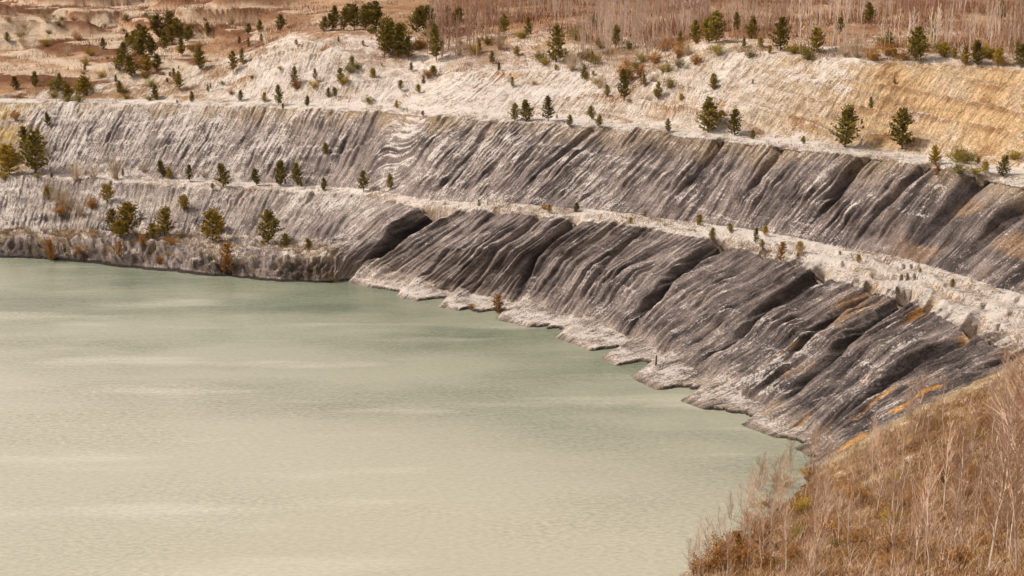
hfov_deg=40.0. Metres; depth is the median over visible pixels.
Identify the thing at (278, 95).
pine tree
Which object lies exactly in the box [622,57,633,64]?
russet shrub
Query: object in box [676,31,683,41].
pine tree
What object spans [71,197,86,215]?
willow shrub
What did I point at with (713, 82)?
pine tree
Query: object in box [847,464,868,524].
birch tree
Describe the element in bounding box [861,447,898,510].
birch tree
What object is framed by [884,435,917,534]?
birch tree
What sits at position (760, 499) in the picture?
russet shrub
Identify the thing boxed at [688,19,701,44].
pine tree
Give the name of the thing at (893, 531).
birch tree
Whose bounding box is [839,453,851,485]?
birch tree
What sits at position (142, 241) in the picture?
russet shrub
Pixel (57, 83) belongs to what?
olive shrub
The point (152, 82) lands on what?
olive shrub
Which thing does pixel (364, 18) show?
pine tree
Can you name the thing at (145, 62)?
pine tree
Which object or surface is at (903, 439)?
birch tree
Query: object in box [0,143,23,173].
pine tree
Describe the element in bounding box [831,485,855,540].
birch tree
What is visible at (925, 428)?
birch tree
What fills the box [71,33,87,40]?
russet shrub
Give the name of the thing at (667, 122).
pine tree
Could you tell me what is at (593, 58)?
olive shrub
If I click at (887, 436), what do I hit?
birch tree
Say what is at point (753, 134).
pine tree
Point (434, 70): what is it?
pine tree
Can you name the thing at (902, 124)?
pine tree
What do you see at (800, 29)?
birch tree
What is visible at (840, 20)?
pine tree
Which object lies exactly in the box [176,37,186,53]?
pine tree
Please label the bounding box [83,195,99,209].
russet shrub
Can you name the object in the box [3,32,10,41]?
pine tree
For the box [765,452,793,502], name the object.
birch tree
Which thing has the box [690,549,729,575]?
russet shrub
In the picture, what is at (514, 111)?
pine tree
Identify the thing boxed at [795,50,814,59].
olive shrub
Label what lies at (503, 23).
pine tree
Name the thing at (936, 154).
pine tree
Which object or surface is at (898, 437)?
bank brushwood
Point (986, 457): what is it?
birch tree
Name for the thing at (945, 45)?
pine tree
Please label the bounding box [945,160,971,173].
olive shrub
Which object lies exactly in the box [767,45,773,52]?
pine tree
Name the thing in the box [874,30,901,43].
olive shrub
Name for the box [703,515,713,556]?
birch tree
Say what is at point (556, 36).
pine tree
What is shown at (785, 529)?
birch tree
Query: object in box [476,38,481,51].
pine tree
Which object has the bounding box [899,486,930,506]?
russet shrub
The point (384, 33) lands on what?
pine tree
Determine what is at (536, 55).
olive shrub
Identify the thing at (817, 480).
birch tree
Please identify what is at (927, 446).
birch tree
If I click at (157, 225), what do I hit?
olive shrub
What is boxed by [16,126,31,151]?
pine tree
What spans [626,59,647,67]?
olive shrub
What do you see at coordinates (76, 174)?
willow shrub
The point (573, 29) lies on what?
olive shrub
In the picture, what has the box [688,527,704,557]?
birch tree
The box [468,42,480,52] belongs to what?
olive shrub
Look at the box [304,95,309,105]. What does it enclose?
pine tree
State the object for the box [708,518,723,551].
birch tree
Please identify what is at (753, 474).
birch tree
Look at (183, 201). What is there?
pine tree
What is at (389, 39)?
pine tree
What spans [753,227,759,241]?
pine tree
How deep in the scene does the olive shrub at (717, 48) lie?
266.84 m
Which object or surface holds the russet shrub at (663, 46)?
on the terrain at (798, 348)
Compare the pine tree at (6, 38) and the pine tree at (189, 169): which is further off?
the pine tree at (6, 38)
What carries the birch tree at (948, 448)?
on the terrain at (798, 348)
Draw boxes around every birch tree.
[682,538,694,562]
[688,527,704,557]
[693,517,702,556]
[695,549,705,574]
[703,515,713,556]
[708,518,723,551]
[715,513,727,542]
[715,531,737,575]
[717,527,733,570]
[725,491,739,526]
[726,526,738,558]
[735,509,746,530]
[736,483,751,519]
[739,505,755,547]
[741,523,759,566]
[743,477,757,508]
[745,465,760,510]
[747,456,763,488]
[751,500,762,529]
[752,511,765,545]
[754,513,776,562]
[754,514,765,572]
[755,451,770,483]
[756,460,768,505]
[759,490,779,523]
[762,496,777,530]
[764,510,776,572]
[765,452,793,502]
[768,460,780,489]
[768,472,791,520]
[770,507,802,568]
[779,498,799,553]
[781,448,788,482]
[784,452,797,496]
[786,431,796,466]
[798,13,804,50]
[800,460,827,511]
[801,485,839,567]
[802,434,818,471]
[803,497,827,547]
[805,422,822,460]
[805,536,820,572]
[808,480,831,532]
[809,451,818,481]
[810,422,822,454]
[812,467,823,511]
[817,430,834,475]
[817,464,835,519]
[821,462,830,496]
[826,494,836,522]
[831,17,837,51]
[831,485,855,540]
[838,484,869,559]
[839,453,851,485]
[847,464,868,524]
[851,436,868,474]
[856,415,880,482]
[861,444,868,472]
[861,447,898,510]
[862,440,877,480]
[865,499,908,566]
[867,426,883,450]
[876,427,884,459]
[882,430,891,448]
[882,480,899,523]
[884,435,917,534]
[887,472,910,532]
[891,467,941,559]
[895,8,901,39]
[896,451,907,517]
[897,452,913,511]
[899,420,908,468]
[902,375,937,432]
[902,475,920,534]
[903,389,918,436]
[905,515,922,564]
[906,400,917,435]
[907,423,916,448]
[908,450,956,571]
[912,7,920,35]
[912,407,937,471]
[922,505,929,557]
[923,407,941,467]
[925,421,957,511]
[926,7,936,41]
[932,404,938,425]
[935,8,941,43]
[935,430,942,478]
[939,377,949,447]
[939,417,974,519]
[939,466,973,533]
[942,469,982,546]
[943,470,975,549]
[943,517,955,546]
[944,5,950,39]
[945,422,965,483]
[953,440,971,481]
[955,416,1023,572]
[962,405,984,478]
[963,470,991,538]
[966,14,973,45]
[967,414,979,458]
[968,456,994,515]
[973,386,1001,441]
[973,439,998,523]
[978,431,999,481]
[981,391,1023,550]
[982,433,1012,505]
[982,459,1013,531]
[983,384,1023,571]
[984,352,1023,557]
[984,375,994,399]
[984,375,1003,441]
[985,7,995,48]
[985,359,1023,445]
[985,431,1005,483]
[989,367,997,397]
[993,327,1023,395]
[995,350,1018,400]
[996,386,1012,441]
[997,382,1021,474]
[1000,348,1009,378]
[1000,477,1023,532]
[1002,476,1012,553]
[1003,11,1010,52]
[1004,13,1011,51]
[1005,8,1014,45]
[1010,354,1023,391]
[1011,375,1023,501]
[1015,13,1020,50]
[1016,13,1023,42]
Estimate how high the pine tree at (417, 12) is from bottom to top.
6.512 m
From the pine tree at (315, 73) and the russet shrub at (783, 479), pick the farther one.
the pine tree at (315, 73)
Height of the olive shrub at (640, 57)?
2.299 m
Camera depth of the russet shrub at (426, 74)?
298.89 m
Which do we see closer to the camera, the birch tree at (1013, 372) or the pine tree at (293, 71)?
the birch tree at (1013, 372)
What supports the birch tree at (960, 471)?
on the terrain at (798, 348)
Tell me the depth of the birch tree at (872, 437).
149.43 m
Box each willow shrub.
[5,16,37,35]
[14,32,32,46]
[31,5,60,22]
[41,177,55,189]
[42,178,69,203]
[55,188,76,209]
[61,44,74,55]
[67,157,88,180]
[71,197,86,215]
[79,6,92,22]
[82,159,105,176]
[82,192,100,203]
[96,147,125,178]
[139,162,147,171]
[222,8,238,23]
[447,39,468,55]
[488,29,506,49]
[562,44,587,70]
[590,74,611,87]
[679,40,695,55]
[795,244,806,254]
[835,39,852,55]
[847,32,867,57]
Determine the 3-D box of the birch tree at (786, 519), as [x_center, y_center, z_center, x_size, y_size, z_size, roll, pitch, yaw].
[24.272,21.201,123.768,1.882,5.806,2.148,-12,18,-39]
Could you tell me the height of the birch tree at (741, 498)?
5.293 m
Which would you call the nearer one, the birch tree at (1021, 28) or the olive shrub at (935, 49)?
the birch tree at (1021, 28)
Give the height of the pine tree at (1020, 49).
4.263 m
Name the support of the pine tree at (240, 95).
on the terrain at (798, 348)
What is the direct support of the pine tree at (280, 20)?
on the terrain at (798, 348)
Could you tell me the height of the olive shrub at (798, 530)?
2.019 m
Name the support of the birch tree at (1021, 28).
on the terrain at (798, 348)
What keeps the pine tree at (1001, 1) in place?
on the terrain at (798, 348)
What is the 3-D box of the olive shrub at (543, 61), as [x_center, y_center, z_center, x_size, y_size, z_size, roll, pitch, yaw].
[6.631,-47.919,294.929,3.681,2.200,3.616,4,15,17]
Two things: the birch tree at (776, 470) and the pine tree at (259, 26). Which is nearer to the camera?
the birch tree at (776, 470)
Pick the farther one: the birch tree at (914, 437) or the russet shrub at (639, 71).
the russet shrub at (639, 71)
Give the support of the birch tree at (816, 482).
on the terrain at (798, 348)
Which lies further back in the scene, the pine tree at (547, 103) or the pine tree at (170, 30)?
the pine tree at (170, 30)
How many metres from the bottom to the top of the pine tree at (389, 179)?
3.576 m
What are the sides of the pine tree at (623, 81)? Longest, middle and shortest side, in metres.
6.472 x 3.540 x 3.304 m
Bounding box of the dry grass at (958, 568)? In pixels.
[675,368,1023,575]
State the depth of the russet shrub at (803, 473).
160.02 m
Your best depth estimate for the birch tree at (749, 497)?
149.25 m
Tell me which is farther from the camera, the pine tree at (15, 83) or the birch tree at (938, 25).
the pine tree at (15, 83)
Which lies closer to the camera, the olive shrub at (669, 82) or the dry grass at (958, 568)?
the dry grass at (958, 568)
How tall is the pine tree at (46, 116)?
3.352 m
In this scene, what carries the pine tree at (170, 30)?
on the terrain at (798, 348)
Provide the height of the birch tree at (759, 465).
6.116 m
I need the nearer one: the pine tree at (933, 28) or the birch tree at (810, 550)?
the birch tree at (810, 550)
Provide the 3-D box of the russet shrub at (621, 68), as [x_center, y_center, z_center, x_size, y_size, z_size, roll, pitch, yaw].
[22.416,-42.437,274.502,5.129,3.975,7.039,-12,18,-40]
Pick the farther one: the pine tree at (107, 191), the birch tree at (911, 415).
the pine tree at (107, 191)
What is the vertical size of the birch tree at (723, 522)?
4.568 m
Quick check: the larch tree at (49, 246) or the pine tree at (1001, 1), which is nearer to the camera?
the larch tree at (49, 246)
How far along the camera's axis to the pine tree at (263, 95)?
308.28 m
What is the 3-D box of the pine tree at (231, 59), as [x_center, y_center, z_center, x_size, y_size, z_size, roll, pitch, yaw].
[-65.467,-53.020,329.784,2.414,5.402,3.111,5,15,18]
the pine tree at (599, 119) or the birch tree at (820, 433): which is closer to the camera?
the birch tree at (820, 433)
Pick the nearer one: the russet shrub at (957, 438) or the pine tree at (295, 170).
the russet shrub at (957, 438)
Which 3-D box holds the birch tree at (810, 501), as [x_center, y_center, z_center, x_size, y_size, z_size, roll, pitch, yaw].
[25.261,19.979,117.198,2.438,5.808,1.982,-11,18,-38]
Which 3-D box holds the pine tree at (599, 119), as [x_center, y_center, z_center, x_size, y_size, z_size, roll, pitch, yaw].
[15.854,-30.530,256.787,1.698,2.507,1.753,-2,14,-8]
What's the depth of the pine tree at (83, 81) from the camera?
335.10 m
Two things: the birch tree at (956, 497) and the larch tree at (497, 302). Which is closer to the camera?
the birch tree at (956, 497)
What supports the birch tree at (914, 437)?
on the terrain at (798, 348)
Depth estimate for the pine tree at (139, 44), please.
356.00 m
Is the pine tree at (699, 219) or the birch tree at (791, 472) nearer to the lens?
the birch tree at (791, 472)
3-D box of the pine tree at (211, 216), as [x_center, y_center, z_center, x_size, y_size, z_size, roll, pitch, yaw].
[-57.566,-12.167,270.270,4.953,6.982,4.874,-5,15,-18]
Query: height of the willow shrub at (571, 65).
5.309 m
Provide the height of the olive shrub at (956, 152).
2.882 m
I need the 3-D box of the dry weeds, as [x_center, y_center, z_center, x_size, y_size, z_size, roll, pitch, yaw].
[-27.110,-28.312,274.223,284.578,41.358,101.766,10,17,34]
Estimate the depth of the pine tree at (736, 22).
286.23 m
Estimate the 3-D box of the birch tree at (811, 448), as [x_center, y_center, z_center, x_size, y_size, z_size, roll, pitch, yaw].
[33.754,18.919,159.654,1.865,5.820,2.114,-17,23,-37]
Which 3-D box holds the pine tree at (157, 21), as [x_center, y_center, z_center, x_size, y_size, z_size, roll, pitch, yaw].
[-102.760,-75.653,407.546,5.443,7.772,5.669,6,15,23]
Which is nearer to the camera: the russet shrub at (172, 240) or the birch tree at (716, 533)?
the birch tree at (716, 533)
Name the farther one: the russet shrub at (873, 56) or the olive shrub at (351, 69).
the olive shrub at (351, 69)
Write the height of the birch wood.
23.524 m
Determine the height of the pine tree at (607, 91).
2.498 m
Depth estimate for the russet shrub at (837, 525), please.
126.38 m
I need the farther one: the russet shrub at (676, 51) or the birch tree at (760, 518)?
the russet shrub at (676, 51)
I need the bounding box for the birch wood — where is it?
[423,0,1023,60]
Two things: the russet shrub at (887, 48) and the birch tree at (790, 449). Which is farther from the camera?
the russet shrub at (887, 48)
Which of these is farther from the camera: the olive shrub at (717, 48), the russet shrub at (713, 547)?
the olive shrub at (717, 48)
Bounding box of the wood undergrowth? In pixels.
[423,0,1023,53]
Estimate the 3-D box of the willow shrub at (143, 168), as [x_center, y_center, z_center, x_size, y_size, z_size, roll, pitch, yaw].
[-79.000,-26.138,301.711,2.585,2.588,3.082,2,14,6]
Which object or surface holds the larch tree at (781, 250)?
on the terrain at (798, 348)
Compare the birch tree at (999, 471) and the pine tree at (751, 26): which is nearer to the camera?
the birch tree at (999, 471)
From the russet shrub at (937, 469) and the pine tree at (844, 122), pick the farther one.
the pine tree at (844, 122)
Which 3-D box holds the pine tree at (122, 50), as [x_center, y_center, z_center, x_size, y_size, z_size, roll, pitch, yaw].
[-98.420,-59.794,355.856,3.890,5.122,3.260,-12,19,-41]
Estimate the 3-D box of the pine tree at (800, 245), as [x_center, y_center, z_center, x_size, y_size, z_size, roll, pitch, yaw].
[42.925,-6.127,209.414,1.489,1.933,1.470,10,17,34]
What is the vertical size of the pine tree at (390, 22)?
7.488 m
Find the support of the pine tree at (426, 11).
on the terrain at (798, 348)
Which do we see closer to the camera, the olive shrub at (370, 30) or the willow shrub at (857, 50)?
the willow shrub at (857, 50)
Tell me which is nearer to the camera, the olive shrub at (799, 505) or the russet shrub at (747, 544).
the russet shrub at (747, 544)
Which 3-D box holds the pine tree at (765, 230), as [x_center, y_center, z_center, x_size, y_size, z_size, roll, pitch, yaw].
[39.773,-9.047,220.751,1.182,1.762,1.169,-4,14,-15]
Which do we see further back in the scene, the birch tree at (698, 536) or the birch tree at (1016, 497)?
the birch tree at (698, 536)
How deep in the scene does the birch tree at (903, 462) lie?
122.28 m
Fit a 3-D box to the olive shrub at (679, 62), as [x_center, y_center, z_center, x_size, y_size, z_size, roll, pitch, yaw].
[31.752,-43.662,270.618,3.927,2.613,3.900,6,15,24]
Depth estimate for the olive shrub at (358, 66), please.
308.66 m
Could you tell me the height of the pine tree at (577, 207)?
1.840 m
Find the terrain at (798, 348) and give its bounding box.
[0,0,1023,575]
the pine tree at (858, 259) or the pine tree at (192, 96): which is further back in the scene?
the pine tree at (192, 96)
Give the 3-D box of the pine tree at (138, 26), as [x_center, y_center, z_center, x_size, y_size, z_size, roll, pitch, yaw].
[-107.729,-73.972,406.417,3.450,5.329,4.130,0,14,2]
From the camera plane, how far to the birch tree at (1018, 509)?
98.00 m
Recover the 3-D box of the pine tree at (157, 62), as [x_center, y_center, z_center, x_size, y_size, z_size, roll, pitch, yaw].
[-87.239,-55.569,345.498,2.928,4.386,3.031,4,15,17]
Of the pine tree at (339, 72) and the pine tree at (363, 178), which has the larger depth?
the pine tree at (339, 72)
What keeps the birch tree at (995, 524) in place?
on the terrain at (798, 348)
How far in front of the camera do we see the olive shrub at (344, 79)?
303.14 m
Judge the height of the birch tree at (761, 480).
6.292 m
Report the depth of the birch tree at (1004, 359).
150.97 m
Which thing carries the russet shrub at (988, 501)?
on the terrain at (798, 348)
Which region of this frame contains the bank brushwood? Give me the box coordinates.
[661,356,1023,575]
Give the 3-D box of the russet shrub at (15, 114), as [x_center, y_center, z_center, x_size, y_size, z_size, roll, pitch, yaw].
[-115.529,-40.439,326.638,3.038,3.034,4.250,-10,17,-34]
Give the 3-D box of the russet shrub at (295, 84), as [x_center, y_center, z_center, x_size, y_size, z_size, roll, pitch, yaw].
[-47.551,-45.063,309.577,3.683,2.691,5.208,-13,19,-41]
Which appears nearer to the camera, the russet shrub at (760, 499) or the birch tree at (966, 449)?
the birch tree at (966, 449)
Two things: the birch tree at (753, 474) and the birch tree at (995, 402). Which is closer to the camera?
the birch tree at (995, 402)
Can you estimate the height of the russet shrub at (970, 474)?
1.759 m
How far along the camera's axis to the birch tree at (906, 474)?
122.13 m
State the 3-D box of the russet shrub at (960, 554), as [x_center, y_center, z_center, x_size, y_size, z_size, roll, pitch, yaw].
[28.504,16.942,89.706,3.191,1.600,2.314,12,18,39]
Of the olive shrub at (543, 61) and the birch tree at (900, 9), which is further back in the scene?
the olive shrub at (543, 61)
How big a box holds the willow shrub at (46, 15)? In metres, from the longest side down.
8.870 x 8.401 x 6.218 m
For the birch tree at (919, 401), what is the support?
on the terrain at (798, 348)
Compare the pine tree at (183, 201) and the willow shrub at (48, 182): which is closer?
the pine tree at (183, 201)
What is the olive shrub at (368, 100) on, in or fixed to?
on the terrain at (798, 348)
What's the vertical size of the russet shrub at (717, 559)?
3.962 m
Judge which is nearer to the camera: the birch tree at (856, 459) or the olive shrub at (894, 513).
the olive shrub at (894, 513)
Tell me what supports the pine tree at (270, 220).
on the terrain at (798, 348)
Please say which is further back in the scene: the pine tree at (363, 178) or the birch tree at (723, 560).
the pine tree at (363, 178)
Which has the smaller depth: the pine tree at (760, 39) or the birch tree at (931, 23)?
the birch tree at (931, 23)
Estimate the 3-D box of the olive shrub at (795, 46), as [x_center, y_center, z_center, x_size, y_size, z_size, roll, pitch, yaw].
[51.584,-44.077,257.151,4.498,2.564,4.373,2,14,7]
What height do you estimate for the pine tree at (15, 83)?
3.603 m
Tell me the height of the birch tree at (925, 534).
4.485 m
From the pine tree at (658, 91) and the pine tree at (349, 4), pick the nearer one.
the pine tree at (658, 91)
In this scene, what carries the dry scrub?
on the terrain at (798, 348)
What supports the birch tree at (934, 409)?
on the terrain at (798, 348)
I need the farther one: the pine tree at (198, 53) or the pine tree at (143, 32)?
the pine tree at (143, 32)
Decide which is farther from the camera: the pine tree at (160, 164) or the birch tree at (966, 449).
the pine tree at (160, 164)
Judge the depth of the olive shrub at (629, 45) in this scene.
293.93 m
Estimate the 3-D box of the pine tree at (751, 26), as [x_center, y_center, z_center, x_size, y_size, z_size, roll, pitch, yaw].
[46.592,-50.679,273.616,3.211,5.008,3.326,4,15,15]
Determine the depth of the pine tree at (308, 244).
258.37 m
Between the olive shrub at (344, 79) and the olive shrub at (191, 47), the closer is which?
the olive shrub at (344, 79)
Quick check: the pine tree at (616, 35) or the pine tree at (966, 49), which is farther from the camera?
the pine tree at (616, 35)
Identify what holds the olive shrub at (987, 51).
on the terrain at (798, 348)
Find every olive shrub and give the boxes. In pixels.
[0,170,9,178]
[39,35,53,45]
[43,79,60,88]
[47,78,72,87]
[48,89,59,97]
[61,95,72,101]
[69,91,90,101]
[79,56,89,64]
[84,46,99,55]
[95,70,106,76]
[121,13,133,19]
[142,79,158,86]
[143,93,153,100]
[156,223,167,232]
[186,40,198,50]
[309,78,319,87]
[335,74,348,84]
[336,62,356,72]
[353,63,363,68]
[361,95,375,103]
[366,25,378,33]
[411,37,425,48]
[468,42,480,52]
[480,33,494,44]
[514,28,528,37]
[528,50,545,60]
[538,55,550,63]
[553,47,572,57]
[566,26,584,34]
[567,31,579,39]
[582,53,601,63]
[619,39,639,48]
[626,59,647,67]
[629,52,649,61]
[655,75,681,87]
[661,61,674,71]
[668,55,688,67]
[703,41,731,55]
[744,50,759,57]
[778,520,807,539]
[783,39,802,53]
[791,44,816,55]
[793,491,813,510]
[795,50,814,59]
[827,536,846,546]
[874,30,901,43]
[880,504,906,522]
[887,469,901,480]
[932,39,952,52]
[944,143,972,160]
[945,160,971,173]
[947,146,976,163]
[965,163,985,174]
[967,428,983,440]
[976,43,997,56]
[1001,147,1021,159]
[1007,37,1023,47]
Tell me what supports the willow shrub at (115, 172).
on the terrain at (798, 348)
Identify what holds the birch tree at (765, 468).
on the terrain at (798, 348)
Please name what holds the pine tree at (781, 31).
on the terrain at (798, 348)
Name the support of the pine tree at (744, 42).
on the terrain at (798, 348)
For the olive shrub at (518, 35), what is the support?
on the terrain at (798, 348)
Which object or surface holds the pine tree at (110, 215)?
on the terrain at (798, 348)
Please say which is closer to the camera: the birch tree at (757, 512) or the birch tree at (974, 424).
the birch tree at (974, 424)
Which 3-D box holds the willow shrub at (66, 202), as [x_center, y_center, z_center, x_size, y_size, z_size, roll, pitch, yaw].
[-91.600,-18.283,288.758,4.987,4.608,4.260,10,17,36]
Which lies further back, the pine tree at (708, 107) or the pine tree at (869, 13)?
the pine tree at (869, 13)
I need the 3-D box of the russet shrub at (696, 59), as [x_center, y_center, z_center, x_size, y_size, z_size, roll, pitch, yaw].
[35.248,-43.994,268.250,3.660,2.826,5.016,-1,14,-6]
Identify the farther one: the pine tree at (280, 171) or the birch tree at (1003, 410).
the pine tree at (280, 171)
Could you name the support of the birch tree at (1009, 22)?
on the terrain at (798, 348)
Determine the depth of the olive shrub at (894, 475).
135.21 m
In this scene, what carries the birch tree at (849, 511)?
on the terrain at (798, 348)
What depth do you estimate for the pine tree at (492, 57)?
300.62 m
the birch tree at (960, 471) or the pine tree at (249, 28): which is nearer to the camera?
the birch tree at (960, 471)
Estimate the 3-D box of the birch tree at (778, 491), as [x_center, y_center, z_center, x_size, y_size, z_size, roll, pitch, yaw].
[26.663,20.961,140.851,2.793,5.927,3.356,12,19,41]
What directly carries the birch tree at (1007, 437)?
on the terrain at (798, 348)
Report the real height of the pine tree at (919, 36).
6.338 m
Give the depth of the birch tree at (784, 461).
157.79 m
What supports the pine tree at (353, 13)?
on the terrain at (798, 348)
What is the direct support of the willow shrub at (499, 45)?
on the terrain at (798, 348)
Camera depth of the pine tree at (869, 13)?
286.31 m
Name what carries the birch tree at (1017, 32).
on the terrain at (798, 348)
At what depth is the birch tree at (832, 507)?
129.58 m
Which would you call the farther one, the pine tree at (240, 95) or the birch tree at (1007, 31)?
the pine tree at (240, 95)
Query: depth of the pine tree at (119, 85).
332.57 m
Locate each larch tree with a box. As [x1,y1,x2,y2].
[43,239,57,259]
[114,240,124,256]
[216,242,234,272]
[491,294,504,311]
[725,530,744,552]
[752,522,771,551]
[776,241,787,259]
[934,165,940,175]
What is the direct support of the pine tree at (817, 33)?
on the terrain at (798, 348)
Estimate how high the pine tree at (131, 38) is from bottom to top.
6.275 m
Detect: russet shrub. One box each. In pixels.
[8,109,19,120]
[47,202,73,215]
[67,242,92,254]
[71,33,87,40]
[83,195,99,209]
[134,232,151,244]
[155,255,163,263]
[164,235,180,244]
[286,78,304,88]
[412,38,430,47]
[416,66,437,77]
[613,63,640,78]
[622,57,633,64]
[629,62,651,77]
[645,49,662,63]
[651,37,671,51]
[672,38,691,55]
[685,555,701,575]
[687,51,705,64]
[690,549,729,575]
[695,535,725,558]
[705,531,750,570]
[722,539,761,566]
[729,506,770,529]
[737,538,761,555]
[747,495,775,508]
[751,548,782,570]
[767,474,798,489]
[782,540,805,559]
[797,464,817,478]
[804,512,849,535]
[827,524,871,545]
[831,546,850,558]
[842,480,876,503]
[862,46,882,60]
[865,548,912,571]
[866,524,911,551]
[877,40,897,55]
[878,506,898,520]
[893,49,913,59]
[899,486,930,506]
[917,484,940,499]
[925,458,957,480]
[936,541,982,565]
[937,443,968,461]
[946,431,964,446]
[946,481,984,501]
[962,466,979,480]
[963,529,995,549]
[965,481,990,501]
[968,492,1008,512]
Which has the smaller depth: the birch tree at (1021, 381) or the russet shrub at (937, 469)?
the russet shrub at (937, 469)
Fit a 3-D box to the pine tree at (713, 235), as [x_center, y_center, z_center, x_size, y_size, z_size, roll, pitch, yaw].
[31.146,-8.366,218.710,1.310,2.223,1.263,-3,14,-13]
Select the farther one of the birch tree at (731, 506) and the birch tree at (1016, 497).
the birch tree at (731, 506)
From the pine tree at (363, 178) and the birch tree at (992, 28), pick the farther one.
the pine tree at (363, 178)
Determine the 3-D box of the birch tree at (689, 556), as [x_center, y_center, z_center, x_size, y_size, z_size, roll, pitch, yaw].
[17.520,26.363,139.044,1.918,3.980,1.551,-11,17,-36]
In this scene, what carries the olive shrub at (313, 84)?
on the terrain at (798, 348)
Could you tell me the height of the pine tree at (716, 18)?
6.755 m
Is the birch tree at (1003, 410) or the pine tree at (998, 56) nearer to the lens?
the birch tree at (1003, 410)
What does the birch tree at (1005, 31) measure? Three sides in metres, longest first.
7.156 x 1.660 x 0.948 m
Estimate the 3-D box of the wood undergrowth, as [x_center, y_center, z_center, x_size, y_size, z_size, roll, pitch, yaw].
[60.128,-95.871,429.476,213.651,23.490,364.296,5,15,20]
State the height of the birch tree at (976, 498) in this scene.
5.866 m
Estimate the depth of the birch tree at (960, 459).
125.02 m
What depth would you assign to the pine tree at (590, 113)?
264.26 m
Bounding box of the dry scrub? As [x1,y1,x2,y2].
[0,0,1023,90]
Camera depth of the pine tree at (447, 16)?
337.10 m
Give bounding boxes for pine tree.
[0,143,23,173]
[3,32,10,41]
[10,76,20,88]
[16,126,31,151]
[19,128,49,172]
[29,71,39,85]
[41,185,52,198]
[44,112,52,124]
[56,73,61,81]
[58,83,74,98]
[74,75,91,95]
[99,37,106,48]
[99,183,114,201]
[102,207,118,228]
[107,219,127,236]
[111,53,125,69]
[114,201,146,231]
[115,41,130,57]
[115,80,123,92]
[121,32,130,45]
[121,54,139,75]
[124,30,137,50]
[131,36,150,55]
[132,23,142,36]
[138,25,152,46]
[138,53,153,72]
[145,222,158,238]
[147,37,158,54]
[149,13,165,37]
[151,53,163,69]
[151,85,158,99]
[153,206,176,234]
[156,160,166,174]
[157,29,170,49]
[162,10,174,30]
[165,167,172,178]
[167,26,176,41]
[168,17,183,36]
[173,71,183,88]
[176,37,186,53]
[177,194,189,209]
[183,25,194,41]
[184,164,194,179]
[189,91,195,101]
[193,47,205,68]
[198,207,225,240]
[203,22,210,32]
[214,163,231,186]
[215,214,225,230]
[227,51,238,71]
[236,90,244,99]
[238,47,245,62]
[245,23,252,33]
[248,168,260,184]
[255,19,263,31]
[256,208,284,243]
[260,92,267,101]
[270,159,288,184]
[273,84,283,104]
[274,14,287,30]
[280,233,290,246]
[289,66,299,82]
[289,162,303,185]
[303,238,312,249]
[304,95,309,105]
[312,68,317,80]
[319,15,328,30]
[320,178,328,189]
[321,142,329,154]
[325,13,338,29]
[330,5,340,21]
[330,86,338,95]
[336,68,344,80]
[337,7,350,28]
[343,2,353,22]
[348,3,361,28]
[349,56,354,64]
[355,4,373,29]
[357,170,369,191]
[366,2,374,22]
[368,0,388,27]
[368,68,376,76]
[375,18,391,56]
[376,30,393,51]
[380,17,395,46]
[386,173,394,187]
[389,22,404,57]
[397,80,403,88]
[399,23,412,45]
[401,36,413,60]
[406,7,424,31]
[415,84,420,91]
[417,5,436,29]
[427,23,445,60]
[429,65,437,75]
[443,4,452,28]
[451,6,463,26]
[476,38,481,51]
[489,51,494,63]
[498,13,510,31]
[508,102,519,120]
[510,77,514,85]
[513,46,519,54]
[519,98,534,120]
[524,16,532,35]
[539,95,555,120]
[546,23,566,61]
[546,204,551,212]
[565,114,573,125]
[574,202,579,211]
[580,64,587,78]
[585,106,595,118]
[588,14,601,29]
[594,114,602,126]
[603,84,611,95]
[611,24,620,46]
[614,68,631,100]
[641,73,647,84]
[653,81,663,99]
[665,119,671,130]
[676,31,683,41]
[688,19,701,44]
[695,16,717,42]
[695,96,724,131]
[695,214,703,224]
[703,10,727,42]
[708,76,717,89]
[709,227,716,239]
[724,109,741,134]
[731,12,740,29]
[742,37,746,46]
[743,15,759,38]
[749,129,755,138]
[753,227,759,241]
[757,36,763,46]
[761,225,769,234]
[767,16,790,49]
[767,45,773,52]
[796,241,805,250]
[807,27,826,51]
[828,103,863,146]
[835,17,845,34]
[855,254,861,262]
[862,2,877,22]
[868,97,874,107]
[882,29,893,44]
[887,107,914,148]
[905,25,929,60]
[927,17,936,35]
[928,144,941,164]
[939,42,950,56]
[948,278,955,286]
[951,48,958,57]
[960,45,969,60]
[960,54,969,64]
[968,39,987,64]
[981,160,989,172]
[992,47,1006,64]
[996,0,1008,19]
[996,154,1011,175]
[1012,43,1023,66]
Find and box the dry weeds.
[0,33,1023,359]
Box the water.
[0,258,814,575]
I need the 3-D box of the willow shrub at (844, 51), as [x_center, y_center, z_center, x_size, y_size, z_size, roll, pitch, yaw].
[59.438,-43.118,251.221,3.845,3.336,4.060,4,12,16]
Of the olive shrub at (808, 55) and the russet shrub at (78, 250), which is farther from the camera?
the russet shrub at (78, 250)
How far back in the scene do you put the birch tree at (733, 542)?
129.32 m
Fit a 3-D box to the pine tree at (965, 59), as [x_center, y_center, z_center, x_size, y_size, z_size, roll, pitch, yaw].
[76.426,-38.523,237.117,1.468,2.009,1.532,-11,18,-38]
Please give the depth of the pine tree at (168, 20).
412.06 m
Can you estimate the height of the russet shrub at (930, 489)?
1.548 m

